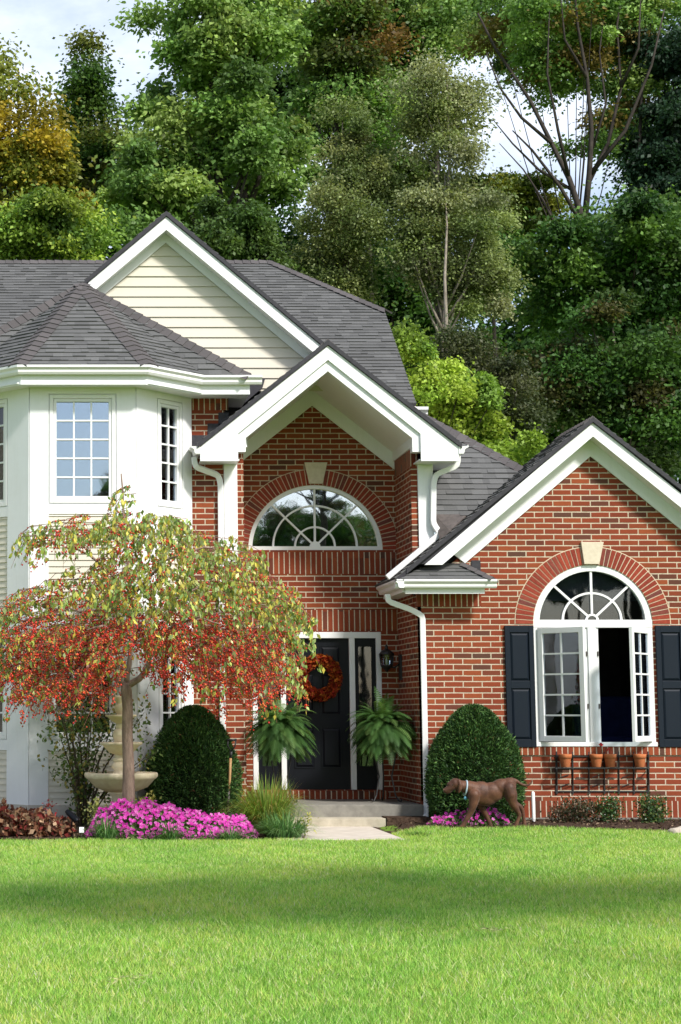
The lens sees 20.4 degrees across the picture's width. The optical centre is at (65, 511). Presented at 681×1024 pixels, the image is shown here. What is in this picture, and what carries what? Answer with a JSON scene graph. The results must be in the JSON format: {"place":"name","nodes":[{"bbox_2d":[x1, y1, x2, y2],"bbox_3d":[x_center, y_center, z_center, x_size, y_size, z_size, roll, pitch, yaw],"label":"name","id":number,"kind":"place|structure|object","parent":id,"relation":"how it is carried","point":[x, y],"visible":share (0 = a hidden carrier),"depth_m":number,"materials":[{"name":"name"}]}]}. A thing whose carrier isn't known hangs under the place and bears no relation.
{"place":"outdoors","nodes":[
{"label":"outdoors","id":0,"kind":"place"},
{"bbox_2d":[0,0,677,534],"label":"sky","id":1,"kind":"structure","parent":0,"point":[38,21],"materials":[{"name":"white"}]},
{"bbox_2d":[0,824,680,1023],"bbox_3d":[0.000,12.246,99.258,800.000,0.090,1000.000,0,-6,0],"label":"ground","id":2,"kind":"structure","parent":0,"point":[389,828],"depth_m":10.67,"materials":[{"name":"green plant"}]},
{"bbox_2d":[0,29,101,210],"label":"maple tree","id":3,"kind":"object","parent":2,"relation":"on","point":[41,154],"visible":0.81,"depth_m":42.51,"materials":[{"name":"yellow plant"}]},
{"bbox_2d":[3,179,121,259],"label":"forest tree","id":4,"kind":"object","parent":2,"relation":"on","point":[109,253],"depth_m":57.81,"materials":[{"name":"green plant"}]},
{"bbox_2d":[0,177,136,259],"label":"young maple","id":5,"kind":"object","parent":2,"relation":"on","point":[47,222],"visible":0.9,"depth_m":36.25,"materials":[{"name":"green plant"}]},
{"bbox_2d":[29,25,154,215],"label":"maple tree","id":6,"kind":"object","parent":2,"relation":"on","point":[87,82],"visible":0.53,"depth_m":48.04,"materials":[{"name":"green plant"}]},
{"bbox_2d":[88,0,337,258],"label":"maple tree","id":7,"kind":"object","parent":2,"relation":"on","point":[220,47],"visible":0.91,"depth_m":43.61,"materials":[{"name":"green plant"}]},
{"bbox_2d":[115,52,333,216],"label":"beech tree","id":8,"kind":"object","parent":2,"relation":"on","point":[279,88],"visible":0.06,"depth_m":55.38,"materials":[{"name":"green plant"}]},
{"bbox_2d":[181,189,305,270],"bbox_3d":[3.350,-0.505,36.121,2.735,11.766,2.229,4,-7,-33],"label":"young maple","id":9,"kind":"object","parent":2,"relation":"on","point":[247,232],"visible":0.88,"depth_m":36.41,"materials":[{"name":"green plant"}]},
{"bbox_2d":[225,190,320,266],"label":"forest tree","id":10,"kind":"object","parent":2,"relation":"on","point":[288,235],"depth_m":59.26,"materials":[{"name":"green plant"}]},
{"bbox_2d":[103,926,521,983],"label":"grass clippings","id":11,"kind":"object","parent":2,"relation":"on","point":[136,975],"depth_m":10.15,"materials":[{"name":"green plant"}]},
{"bbox_2d":[0,211,680,827],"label":"brick house","id":12,"kind":"structure","parent":2,"relation":"on","point":[166,363],"depth_m":25.13,"materials":[{"name":"brick"}]},
{"bbox_2d":[0,629,6,738],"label":"window","id":13,"kind":"structure","parent":12,"relation":"in","point":[3,725],"depth_m":24.57,"materials":[{"name":"white plastic"}]},
{"bbox_2d":[0,399,7,506],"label":"window","id":14,"kind":"structure","parent":12,"relation":"in","point":[3,403],"depth_m":24.97,"materials":[{"name":"white plastic"}]},
{"bbox_2d":[49,395,115,502],"bbox_3d":[0.231,-0.821,24.722,0.877,1.446,0.322,0,-6,0],"label":"window","id":15,"kind":"structure","parent":12,"relation":"in","point":[82,457],"depth_m":24.81,"materials":[{"name":"glass"}]},
{"bbox_2d":[49,628,116,738],"bbox_3d":[0.231,2.253,24.388,0.877,1.452,0.322,0,-6,0],"label":"window","id":16,"kind":"structure","parent":12,"relation":"in","point":[51,717],"depth_m":24.47,"materials":[{"name":"white plastic"}]},
{"bbox_2d":[157,399,182,508],"bbox_3d":[1.390,-0.780,25.103,0.082,1.446,0.516,-6,-8,42],"label":"window","id":17,"kind":"structure","parent":12,"relation":"in","point":[169,414],"depth_m":25.14,"materials":[{"name":"white plastic"}]},
{"bbox_2d":[158,636,183,729],"bbox_3d":[1.390,2.295,24.769,0.082,1.452,0.516,-6,-8,42],"label":"window","id":18,"kind":"structure","parent":12,"relation":"in","point":[165,712],"depth_m":24.73,"materials":[{"name":"white plastic"}]},
{"bbox_2d":[270,748,296,802],"bbox_3d":[2.903,3.529,25.049,0.424,0.760,0.421,0,-6,0],"label":"plant stand","id":19,"kind":"object","parent":12,"relation":"on","point":[280,773],"visible":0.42,"depth_m":24.95,"materials":[{"name":"black metal"}]},
{"bbox_2d":[241,698,318,763],"bbox_3d":[2.897,2.954,25.058,1.085,0.913,1.083,0,-6,0],"label":"potted fern","id":20,"kind":"object","parent":19,"relation":"on","point":[286,730],"visible":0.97,"depth_m":24.83,"materials":[{"name":"green plant"}]},
{"bbox_2d":[248,485,381,549],"bbox_3d":[3.580,0.080,26.646,1.918,0.947,0.082,0,-6,0],"label":"window","id":21,"kind":"structure","parent":12,"relation":"in","point":[311,517],"depth_m":26.63,"materials":[{"name":"glass"}]},
{"bbox_2d":[285,638,350,789],"bbox_3d":[3.583,2.862,26.355,0.904,2.134,0.061,0,-6,0],"label":"front door","id":22,"kind":"structure","parent":12,"relation":"in","point":[330,770],"depth_m":26.31,"materials":[{"name":"black paint"}]},
{"bbox_2d":[296,653,342,701],"bbox_3d":[3.594,2.346,26.299,0.690,0.696,0.174,0,-6,0],"label":"autumn wreath","id":23,"kind":"object","parent":22,"relation":"hanging from","point":[334,684],"visible":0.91,"depth_m":26.27,"materials":[{"name":"orange plant"}]},
{"bbox_2d":[371,745,401,801],"bbox_3d":[4.338,3.551,25.248,0.424,0.759,0.421,0,-6,0],"label":"plant stand","id":24,"kind":"object","parent":12,"relation":"on","point":[382,799],"visible":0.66,"depth_m":25.15,"materials":[{"name":"black metal"}]},
{"bbox_2d":[345,686,418,764],"bbox_3d":[4.353,2.908,25.279,1.066,1.073,1.093,0,-6,0],"label":"potted fern","id":25,"kind":"object","parent":24,"relation":"on","point":[381,728],"visible":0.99,"depth_m":25.04,"materials":[{"name":"green plant"}]},
{"bbox_2d":[533,565,657,745],"bbox_3d":[7.100,1.898,24.701,1.622,2.432,0.688,0,-6,0],"label":"window","id":26,"kind":"structure","parent":12,"relation":"in","point":[640,631],"depth_m":24.84,"materials":[{"name":"white plastic"}]},
{"bbox_2d":[554,751,649,793],"bbox_3d":[7.137,3.464,24.657,1.323,0.568,0.217,0,-6,0],"label":"pot rack","id":27,"kind":"object","parent":12,"relation":"attached to","point":[556,767],"visible":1,"depth_m":24.73,"materials":[{"name":"black metal"}]},
{"bbox_2d":[558,754,571,766],"bbox_3d":[6.644,3.303,24.666,0.172,0.172,0.172,0,-6,0],"label":"terracotta pot","id":28,"kind":"object","parent":27,"relation":"on","point":[565,760],"visible":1,"depth_m":24.61,"materials":[{"name":"ceramic"}]},
{"bbox_2d":[589,754,602,766],"bbox_3d":[7.057,3.303,24.666,0.172,0.172,0.172,0,-6,0],"label":"terracotta pot","id":29,"kind":"object","parent":27,"relation":"on","point":[596,760],"visible":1,"depth_m":24.61,"materials":[{"name":"ceramic"}]},
{"bbox_2d":[603,754,616,766],"bbox_3d":[7.238,3.303,24.666,0.172,0.172,0.172,0,-6,0],"label":"terracotta pot","id":30,"kind":"object","parent":27,"relation":"on","point":[609,759],"visible":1,"depth_m":24.61,"materials":[{"name":"ceramic"}]},
{"bbox_2d":[599,743,609,760],"bbox_3d":[7.169,3.189,24.685,0.156,0.243,0.081,1,-6,-13],"label":"geranium","id":31,"kind":"object","parent":30,"relation":"in","point":[601,744],"visible":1,"depth_m":24.69,"materials":[{"name":"red plant"}]},
{"bbox_2d":[633,754,645,766],"bbox_3d":[7.633,3.303,24.666,0.172,0.172,0.172,0,-6,0],"label":"terracotta pot","id":32,"kind":"object","parent":27,"relation":"on","point":[639,760],"visible":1,"depth_m":24.61,"materials":[{"name":"ceramic"}]},
{"bbox_2d":[0,817,680,840],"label":"mulch bed","id":33,"kind":"object","parent":2,"relation":"on","point":[578,825],"visible":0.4,"depth_m":23.49,"materials":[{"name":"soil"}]},
{"bbox_2d":[0,798,76,836],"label":"withered peony","id":34,"kind":"object","parent":33,"relation":"on","point":[19,821],"visible":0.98,"depth_m":22.26,"materials":[{"name":"brown plant"}]},
{"bbox_2d":[42,799,60,817],"bbox_3d":[-0.198,3.719,22.602,0.287,0.454,0.326,0,-6,0],"label":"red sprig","id":35,"kind":"object","parent":33,"relation":"on","point":[51,808],"visible":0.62,"depth_m":22.65,"materials":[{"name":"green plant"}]},
{"bbox_2d":[65,809,79,836],"bbox_3d":[0.085,3.757,22.237,0.188,0.393,0.091,-2,-7,20],"label":"garden spotlight","id":36,"kind":"object","parent":33,"relation":"in","point":[72,816],"visible":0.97,"depth_m":22.23,"materials":[{"name":"black paint"}]},
{"bbox_2d":[79,827,83,838],"bbox_3d":[0.194,3.805,21.877,0.056,0.180,0.026,0,-6,0],"label":"plant tag","id":37,"kind":"object","parent":33,"relation":"in","point":[81,829],"visible":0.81,"depth_m":21.88,"materials":[{"name":"white plastic"}]},
{"bbox_2d":[80,797,107,829],"bbox_3d":[0.369,3.695,22.500,0.379,0.493,0.424,0,-6,0],"label":"euonymus","id":38,"kind":"object","parent":33,"relation":"on","point":[93,814],"visible":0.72,"depth_m":22.45,"materials":[{"name":"green plant"}]},
{"bbox_2d":[37,682,167,825],"bbox_3d":[0.473,3.069,23.526,1.676,1.880,0.776,0,-6,0],"label":"burning bush","id":39,"kind":"object","parent":33,"relation":"on","point":[82,790],"visible":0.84,"depth_m":23.50,"materials":[{"name":"green plant"}]},
{"bbox_2d":[81,813,133,839],"bbox_3d":[0.477,3.683,21.811,0.859,0.368,0.835,0,-6,0],"label":"lilyturf","id":40,"kind":"object","parent":33,"relation":"on","point":[109,833],"visible":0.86,"depth_m":21.71,"materials":[{"name":"green plant"}]},
{"bbox_2d":[84,695,157,802],"bbox_3d":[0.700,3.157,23.215,0.924,1.716,0.924,0,-6,0],"label":"tiered fountain","id":41,"kind":"object","parent":33,"relation":"on","point":[110,782],"visible":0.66,"depth_m":23.05,"materials":[{"name":"stone"}]},
{"bbox_2d":[135,790,161,832],"bbox_3d":[0.910,3.648,22.466,0.494,0.580,0.473,-4,-7,31],"label":"euonymus","id":42,"kind":"object","parent":33,"relation":"on","point":[141,798],"visible":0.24,"depth_m":22.49,"materials":[{"name":"green plant"}]},
{"bbox_2d":[0,474,324,834],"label":"crabapple tree","id":43,"kind":"object","parent":33,"relation":"on","point":[266,661],"visible":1,"depth_m":21.86,"materials":[{"name":"green plant"}]},
{"bbox_2d":[84,797,259,839],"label":"impatiens","id":44,"kind":"object","parent":33,"relation":"on","point":[141,820],"visible":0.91,"depth_m":21.94,"materials":[{"name":"pink plant"}]},
{"bbox_2d":[148,820,196,839],"bbox_3d":[1.215,3.717,21.754,0.764,0.289,0.781,0,-6,0],"label":"lilyturf","id":45,"kind":"object","parent":33,"relation":"on","point":[171,835],"visible":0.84,"depth_m":21.64,"materials":[{"name":"green plant"}]},
{"bbox_2d":[142,704,243,823],"bbox_3d":[1.654,3.270,23.932,1.342,1.597,1.256,0,-6,0],"label":"clipped yew","id":46,"kind":"object","parent":33,"relation":"on","point":[191,765],"visible":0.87,"depth_m":23.59,"materials":[{"name":"green plant"}]},
{"bbox_2d":[206,823,253,839],"bbox_3d":[1.944,3.740,21.732,0.702,0.237,0.709,-4,-7,34],"label":"lilyturf","id":47,"kind":"object","parent":33,"relation":"on","point":[231,835],"visible":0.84,"depth_m":21.65,"materials":[{"name":"green plant"}]},
{"bbox_2d":[225,739,236,817],"bbox_3d":[2.076,3.498,23.510,0.206,1.250,0.044,0,-6,0],"label":"garden spade","id":48,"kind":"object","parent":33,"relation":"in","point":[230,765],"visible":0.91,"depth_m":23.53,"materials":[{"name":"brown wood"}]},
{"bbox_2d":[212,770,320,833],"bbox_3d":[2.472,3.546,22.856,1.562,0.827,1.609,0,-6,0],"label":"daylily clump","id":49,"kind":"object","parent":33,"relation":"on","point":[251,810],"visible":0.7,"depth_m":22.65,"materials":[{"name":"green plant"}]},
{"bbox_2d":[253,806,333,837],"bbox_3d":[2.592,3.685,22.113,1.215,0.429,1.208,0,-6,0],"label":"lilyturf","id":50,"kind":"object","parent":33,"relation":"on","point":[285,827],"visible":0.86,"depth_m":21.91,"materials":[{"name":"green plant"}]},
{"bbox_2d":[297,812,318,836],"bbox_3d":[2.861,3.742,22.229,0.334,0.362,0.404,0,-6,0],"label":"euonymus","id":51,"kind":"object","parent":33,"relation":"on","point":[306,825],"visible":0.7,"depth_m":22.22,"materials":[{"name":"green plant"}]},
{"bbox_2d":[426,807,510,825],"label":"impatiens","id":52,"kind":"object","parent":33,"relation":"on","point":[452,819],"visible":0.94,"depth_m":23.52,"materials":[{"name":"pink plant"}]},
{"bbox_2d":[421,703,528,822],"bbox_3d":[5.353,3.293,24.232,1.369,1.609,1.110,-2,-7,22],"label":"clipped yew","id":53,"kind":"object","parent":33,"relation":"on","point":[474,742],"visible":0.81,"depth_m":23.99,"materials":[{"name":"green plant"}]},
{"bbox_2d":[443,777,531,827],"bbox_3d":[5.333,3.665,23.414,1.138,0.629,0.278,0,-6,0],"label":"dog","id":54,"kind":"object","parent":33,"relation":"on","point":[480,795],"visible":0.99,"depth_m":23.35},
{"bbox_2d":[531,791,535,820],"bbox_3d":[6.109,3.874,24.223,0.048,0.450,0.048,0,-6,0],"label":"utility pipe","id":55,"kind":"object","parent":33,"relation":"on","point":[533,804],"visible":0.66,"depth_m":24.21,"materials":[{"name":"white plastic"}]},
{"bbox_2d":[537,791,606,822],"bbox_3d":[6.611,3.839,24.116,0.817,0.442,0.678,3,-7,-28],"label":"spirea","id":56,"kind":"object","parent":33,"relation":"on","point":[575,812],"visible":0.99,"depth_m":24.08,"materials":[{"name":"green plant"}]},
{"bbox_2d":[591,787,625,822],"bbox_3d":[7.054,3.812,24.102,0.547,0.489,0.478,1,-6,-10],"label":"spirea","id":57,"kind":"object","parent":33,"relation":"on","point":[609,813],"visible":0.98,"depth_m":24.07,"materials":[{"name":"green plant"}]},
{"bbox_2d":[629,789,678,822],"bbox_3d":[7.562,3.822,24.028,0.684,0.456,0.586,4,-7,-29],"label":"young holly","id":58,"kind":"object","parent":33,"relation":"on","point":[652,813],"visible":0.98,"depth_m":23.99,"materials":[{"name":"green plant"}]},
{"bbox_2d":[269,0,424,213],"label":"oak tree","id":59,"kind":"object","parent":2,"relation":"on","point":[344,50],"visible":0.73,"depth_m":49.71,"materials":[{"name":"green plant"}]},
{"bbox_2d":[284,80,413,304],"bbox_3d":[6.065,-1.737,38.449,3.727,14.719,3.527,0,-6,0],"label":"poplar tree","id":60,"kind":"object","parent":2,"relation":"on","point":[340,198],"visible":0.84,"depth_m":38.53,"materials":[{"name":"green plant"}]},
{"bbox_2d":[288,17,496,302],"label":"beech tree","id":61,"kind":"object","parent":2,"relation":"on","point":[417,175],"visible":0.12,"depth_m":53.51,"materials":[{"name":"green plant"}]},
{"bbox_2d":[382,816,429,825],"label":"soil bank","id":62,"kind":"structure","parent":2,"relation":"on","point":[392,820],"depth_m":24.11,"materials":[{"name":"brown soil"}]},
{"bbox_2d":[403,830,434,836],"bbox_3d":[4.254,3.882,22.407,0.465,0.096,0.448,0,-6,0],"label":"grass tuft","id":63,"kind":"object","parent":2,"relation":"on","point":[415,833],"visible":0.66,"depth_m":22.35,"materials":[{"name":"green plant"}]},
{"bbox_2d":[302,210,560,440],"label":"forest tree","id":64,"kind":"object","parent":2,"relation":"on","point":[401,309],"visible":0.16,"depth_m":57.38,"materials":[{"name":"green plant"}]},
{"bbox_2d":[365,0,510,359],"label":"oak tree","id":65,"kind":"object","parent":2,"relation":"on","point":[443,16],"visible":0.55,"depth_m":52.59,"materials":[{"name":"green plant"}]},
{"bbox_2d":[358,41,551,350],"bbox_3d":[8.005,-2.108,37.531,4.084,15.260,3.149,3,-7,-25],"label":"poplar tree","id":66,"kind":"object","parent":2,"relation":"on","point":[465,276],"visible":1,"depth_m":37.68,"materials":[{"name":"green plant"}]},
{"bbox_2d":[389,317,558,531],"bbox_3d":[7.177,0.776,33.655,3.308,8.687,2.745,-3,-7,28],"label":"young maple","id":67,"kind":"object","parent":2,"relation":"on","point":[457,398],"visible":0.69,"depth_m":33.51,"materials":[{"name":"green plant"}]},
{"bbox_2d":[414,311,569,440],"bbox_3d":[8.038,0.723,34.626,3.040,9.003,2.270,0,-6,0],"label":"cedar tree","id":68,"kind":"object","parent":2,"relation":"on","point":[506,371],"visible":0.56,"depth_m":34.74,"materials":[{"name":"green plant"}]},
{"bbox_2d":[458,164,577,361],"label":"maple tree","id":69,"kind":"object","parent":2,"relation":"on","point":[525,187],"visible":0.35,"depth_m":50.65,"materials":[{"name":"green plant"}]},
{"bbox_2d":[440,0,680,344],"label":"locust tree","id":70,"kind":"object","parent":2,"relation":"on","point":[547,64],"visible":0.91,"depth_m":45.73,"materials":[{"name":"green plant"}]},
{"bbox_2d":[453,164,680,446],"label":"maple tree","id":71,"kind":"object","parent":2,"relation":"on","point":[638,250],"visible":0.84,"depth_m":39.97,"materials":[{"name":"green plant"}]},
{"bbox_2d":[458,243,675,475],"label":"forest tree","id":72,"kind":"object","parent":2,"relation":"on","point":[511,335],"visible":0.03,"depth_m":60.04,"materials":[{"name":"green plant"}]},
{"bbox_2d":[476,1,680,442],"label":"elm tree","id":73,"kind":"object","parent":2,"relation":"on","point":[620,175],"depth_m":57.72,"materials":[{"name":"green plant"}]},
{"bbox_2d":[514,279,680,479],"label":"maple tree","id":74,"kind":"object","parent":2,"relation":"on","point":[596,376],"visible":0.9,"depth_m":36.70,"materials":[{"name":"green plant"}]},
{"bbox_2d":[587,285,680,483],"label":"forest tree","id":75,"kind":"object","parent":2,"relation":"on","point":[678,480],"depth_m":56.65,"materials":[{"name":"green plant"}]},
{"bbox_2d":[605,14,680,443],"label":"spruce tree","id":76,"kind":"object","parent":2,"relation":"on","point":[659,148],"visible":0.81,"depth_m":44.97,"materials":[{"name":"green plant"}]},
{"bbox_2d":[667,826,680,833],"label":"rock","id":77,"kind":"object","parent":2,"relation":"on","point":[676,829],"visible":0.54,"depth_m":22.65,"materials":[{"name":"white stone"}]},
{"bbox_2d":[278,827,403,840],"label":"path","id":78,"kind":"structure","parent":0,"point":[348,833],"depth_m":22.73,"materials":[{"name":"concrete"}]}
]}

